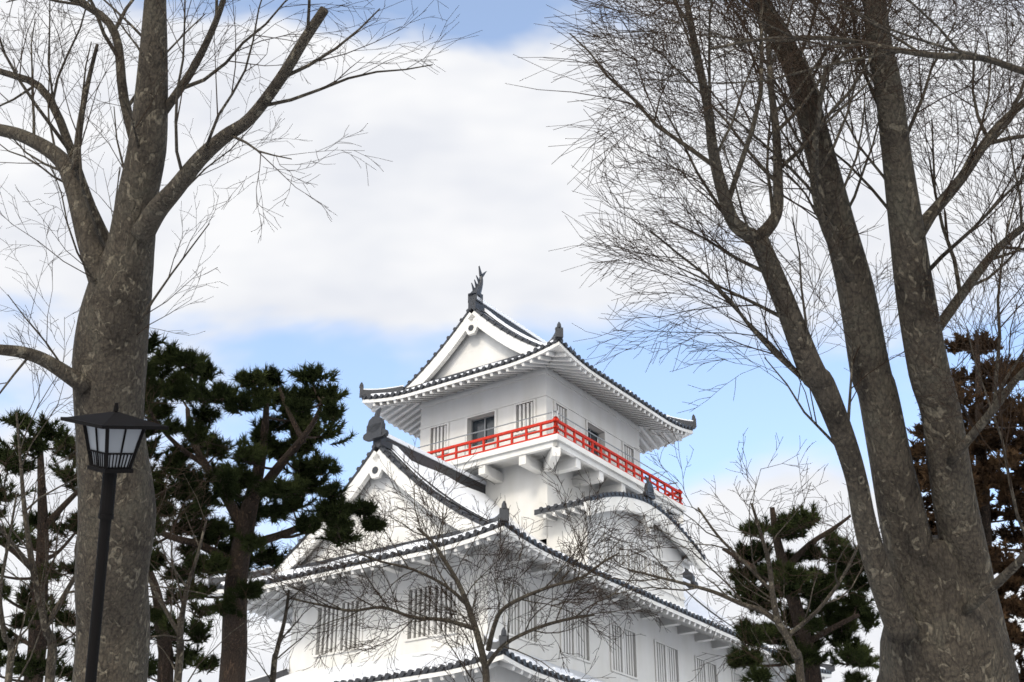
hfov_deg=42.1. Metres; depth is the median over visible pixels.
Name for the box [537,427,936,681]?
tree
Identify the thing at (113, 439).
park lantern
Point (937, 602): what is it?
tree
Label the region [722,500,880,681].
pine
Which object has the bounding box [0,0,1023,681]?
sky
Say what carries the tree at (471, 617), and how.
on the ground
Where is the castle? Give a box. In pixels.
[198,266,834,681]
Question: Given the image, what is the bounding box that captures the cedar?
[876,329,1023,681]
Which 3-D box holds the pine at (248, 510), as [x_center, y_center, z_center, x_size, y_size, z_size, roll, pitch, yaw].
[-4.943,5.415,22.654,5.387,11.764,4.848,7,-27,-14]
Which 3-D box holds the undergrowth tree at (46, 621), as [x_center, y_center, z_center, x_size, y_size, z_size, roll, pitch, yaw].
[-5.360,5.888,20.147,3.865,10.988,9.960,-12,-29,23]
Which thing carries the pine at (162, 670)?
on the ground
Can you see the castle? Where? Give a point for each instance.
(508, 406)
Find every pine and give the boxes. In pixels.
[0,408,220,681]
[144,329,390,681]
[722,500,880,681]
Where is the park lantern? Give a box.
[60,403,168,681]
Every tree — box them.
[0,0,481,681]
[0,308,358,681]
[247,436,725,681]
[505,0,1023,681]
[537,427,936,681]
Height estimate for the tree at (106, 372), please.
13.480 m

